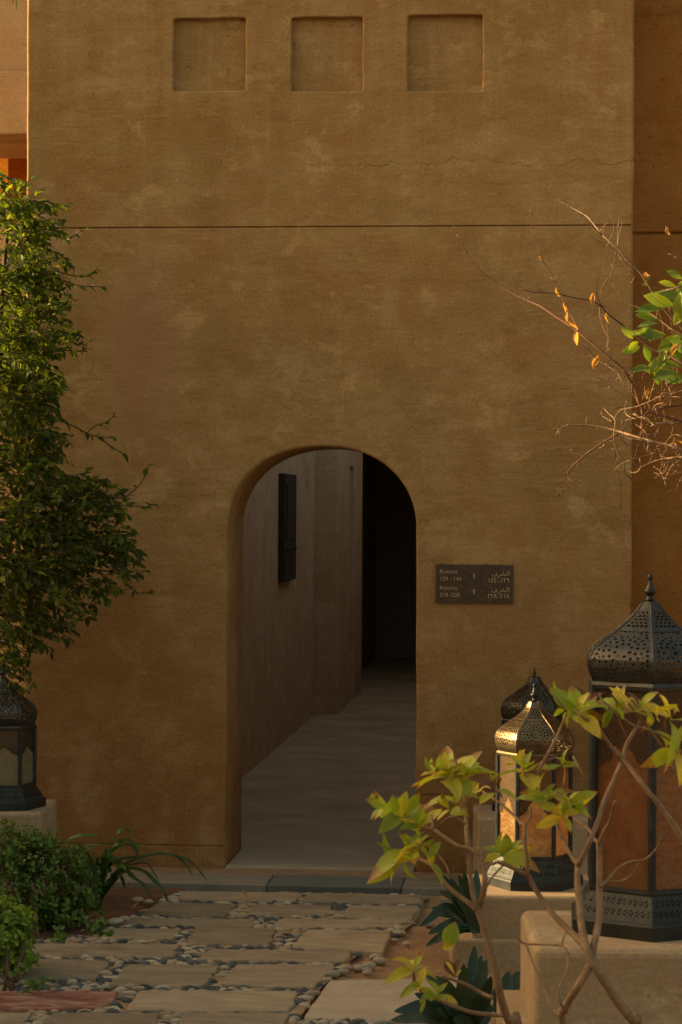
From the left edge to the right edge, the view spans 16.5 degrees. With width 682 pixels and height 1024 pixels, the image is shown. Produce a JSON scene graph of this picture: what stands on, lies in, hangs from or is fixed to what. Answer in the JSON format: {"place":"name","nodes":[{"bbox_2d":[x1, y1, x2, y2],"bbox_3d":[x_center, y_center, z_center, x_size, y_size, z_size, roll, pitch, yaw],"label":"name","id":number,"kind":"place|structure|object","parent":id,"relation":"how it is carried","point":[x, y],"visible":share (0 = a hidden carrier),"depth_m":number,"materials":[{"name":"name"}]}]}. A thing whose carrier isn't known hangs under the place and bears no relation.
{"place":"outdoors","nodes":[
{"label":"outdoors","id":0,"kind":"place"},
{"bbox_2d":[0,0,27,718],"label":"building","id":1,"kind":"structure","parent":0,"point":[13,92],"depth_m":14.26,"materials":[{"name":"paint"}]},
{"bbox_2d":[0,360,22,392],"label":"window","id":2,"kind":"structure","parent":1,"relation":"in","point":[1,367],"depth_m":14.44,"materials":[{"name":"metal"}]},
{"bbox_2d":[27,887,183,940],"bbox_3d":[-2.315,1.783,9.169,2.780,0.030,4.650,0,0,5],"label":"soil bed","id":3,"kind":"object","parent":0,"point":[117,902],"visible":0.16,"depth_m":10.71,"materials":[{"name":"brown soil"}]},
{"bbox_2d":[0,892,40,990],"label":"shrub","id":4,"kind":"object","parent":3,"relation":"on","point":[17,927],"visible":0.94,"depth_m":8.91,"materials":[{"name":"green plant"}]},
{"bbox_2d":[0,799,56,903],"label":"pedestal","id":5,"kind":"object","parent":3,"relation":"on","point":[43,819],"visible":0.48,"depth_m":10.62,"materials":[{"name":"paint"}]},
{"bbox_2d":[0,663,45,810],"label":"lantern","id":6,"kind":"object","parent":5,"relation":"on","point":[18,755],"visible":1,"depth_m":10.71,"materials":[{"name":"black metal"}]},
{"bbox_2d":[0,819,104,938],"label":"shrub","id":7,"kind":"object","parent":3,"relation":"on","point":[76,903],"visible":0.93,"depth_m":10.03,"materials":[{"name":"green plant"}]},
{"bbox_2d":[0,171,158,706],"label":"leafy tree","id":8,"kind":"object","parent":3,"relation":"on","point":[29,409],"visible":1,"depth_m":10.91,"materials":[{"name":"green plant"}]},
{"bbox_2d":[61,828,206,916],"bbox_3d":[-0.941,1.587,10.340,0.699,0.397,0.160,0,0,0],"label":"strap plant","id":9,"kind":"object","parent":3,"relation":"on","point":[107,861],"visible":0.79,"depth_m":10.35,"materials":[{"name":"green plant"}]},
{"bbox_2d":[0,891,457,1023],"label":"path","id":10,"kind":"structure","parent":0,"point":[201,957],"depth_m":9.18,"materials":[{"name":"stone"}]},
{"bbox_2d":[7,952,51,993],"bbox_3d":[-1.138,1.751,8.605,0.174,0.282,0.096,0,0,5],"label":"seedling","id":11,"kind":"object","parent":10,"relation":"on","point":[30,959],"visible":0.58,"depth_m":8.61,"materials":[{"name":"green plant"}]},
{"bbox_2d":[47,920,70,942],"bbox_3d":[-1.124,1.679,9.394,0.085,0.097,0.103,0,0,-36],"label":"seedling","id":12,"kind":"object","parent":10,"relation":"on","point":[58,936],"visible":1,"depth_m":9.38,"materials":[{"name":"green plant"}]},
{"bbox_2d":[81,916,114,937],"bbox_3d":[-0.984,1.690,9.549,0.154,0.085,0.062,0,0,33],"label":"seedling","id":13,"kind":"object","parent":10,"relation":"on","point":[101,922],"visible":1,"depth_m":9.54,"materials":[{"name":"green plant"}]},
{"bbox_2d":[225,657,415,871],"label":"corridor floor","id":14,"kind":"structure","parent":0,"point":[311,784],"depth_m":15.21,"materials":[{"name":"paint"}]},
{"bbox_2d":[361,453,415,669],"bbox_3d":[1.255,-0.728,25.761,2.559,5.060,5.996,0,0,5],"label":"dark passage","id":15,"kind":"object","parent":14,"relation":"on","point":[388,572],"visible":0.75,"depth_m":28.02,"materials":[{"name":"paint"}]},
{"bbox_2d":[272,891,519,1023],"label":"sand bed","id":16,"kind":"object","parent":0,"point":[434,956],"visible":0.04,"depth_m":9.52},
{"bbox_2d":[391,946,492,1023],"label":"agave plant","id":17,"kind":"object","parent":16,"relation":"on","point":[475,973],"visible":0.81,"depth_m":7.25,"materials":[{"name":"green plant"}]},
{"bbox_2d":[419,870,480,945],"bbox_3d":[0.423,1.533,9.027,0.235,0.300,0.255,0,0,5],"label":"agave plant","id":18,"kind":"object","parent":16,"relation":"on","point":[461,914],"visible":0.82,"depth_m":9.01,"materials":[{"name":"green plant"}]},
{"bbox_2d":[492,971,519,1012],"bbox_3d":[0.490,1.415,6.915,0.106,0.124,0.060,0,0,-19],"label":"agave plant","id":19,"kind":"object","parent":16,"relation":"on","point":[510,981],"visible":0.47,"depth_m":6.91,"materials":[{"name":"green plant"}]},
{"bbox_2d":[447,874,588,970],"bbox_3d":[0.794,1.670,9.496,0.710,0.328,0.620,0,0,1],"label":"pedestal","id":20,"kind":"object","parent":16,"relation":"on","point":[503,910],"visible":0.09,"depth_m":9.22,"materials":[{"name":"paint"}]},
{"bbox_2d":[487,683,582,891],"bbox_3d":[0.781,1.099,9.501,0.399,0.815,0.346,0,0,2],"label":"lantern","id":21,"kind":"object","parent":20,"relation":"on","point":[548,854],"visible":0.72,"depth_m":9.40,"materials":[{"name":"black metal"}]},
{"bbox_2d":[453,175,681,507],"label":"bare tree","id":22,"kind":"object","parent":16,"relation":"on","point":[672,344],"visible":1,"depth_m":7.88,"materials":[{"name":"brown plant"}]},
{"label":"ground","id":23,"kind":"structure","parent":0,"visible":0},
{"bbox_2d":[56,865,466,895],"bbox_3d":[0.393,1.803,11.281,3.800,0.070,0.602,0,0,5],"label":"threshold","id":24,"kind":"object","parent":23,"relation":"on","point":[271,880],"visible":0.43,"depth_m":11.23,"materials":[{"name":"grey stone"}]},
{"bbox_2d":[473,804,587,874],"bbox_3d":[0.918,1.628,11.195,0.561,0.406,0.502,0,0,1],"label":"pedestal","id":25,"kind":"object","parent":24,"relation":"on","point":[484,822],"visible":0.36,"depth_m":10.95,"materials":[{"name":"paint"}]},
{"bbox_2d":[492,668,575,810],"bbox_3d":[0.921,1.084,11.200,0.399,0.682,0.346,0,0,-1],"label":"lantern","id":26,"kind":"object","parent":25,"relation":"on","point":[520,701],"visible":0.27,"depth_m":11.15,"materials":[{"name":"black metal"}]},
{"bbox_2d":[242,449,362,777],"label":"corridor wall","id":27,"kind":"structure","parent":23,"relation":"on","point":[301,648],"depth_m":19.29,"materials":[{"name":"paint"}]},
{"bbox_2d":[278,473,296,581],"bbox_3d":[-0.400,0.117,17.849,0.065,0.810,0.790,0,0,5],"label":"corridor panel","id":28,"kind":"object","parent":27,"relation":"attached to","point":[287,547],"visible":1,"depth_m":17.55,"materials":[{"name":"metal"}]},
{"bbox_2d":[24,0,633,872],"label":"arched wall","id":29,"kind":"structure","parent":23,"relation":"on","point":[274,206],"depth_m":11.65,"materials":[{"name":"paint"}]},
{"bbox_2d":[435,564,512,603],"bbox_3d":[0.658,0.354,11.581,0.384,0.193,0.018,0,0,5],"label":"room sign","id":30,"kind":"object","parent":29,"relation":"attached to","point":[472,583],"visible":1,"depth_m":11.57,"materials":[{"name":"brown metal"}]},
{"bbox_2d":[365,746,539,1023],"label":"bush","id":31,"kind":"object","parent":23,"relation":"on","point":[394,812],"visible":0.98,"depth_m":5.17,"materials":[{"name":"green plant"}]},
{"bbox_2d":[475,680,681,1023],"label":"bush","id":32,"kind":"object","parent":23,"relation":"on","point":[577,704],"visible":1,"depth_m":4.86,"materials":[{"name":"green plant"}]},
{"bbox_2d":[497,911,681,1023],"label":"pedestal","id":33,"kind":"object","parent":23,"relation":"on","point":[645,978],"visible":0.75,"depth_m":5.66,"materials":[{"name":"paint"}]},
{"bbox_2d":[571,574,681,942],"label":"lantern","id":34,"kind":"object","parent":33,"relation":"on","point":[643,903],"visible":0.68,"depth_m":5.84,"materials":[{"name":"black metal"}]},
{"bbox_2d":[631,0,681,675],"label":"side wall","id":35,"kind":"structure","parent":23,"relation":"on","point":[656,519],"depth_m":11.78,"materials":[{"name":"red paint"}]}
]}

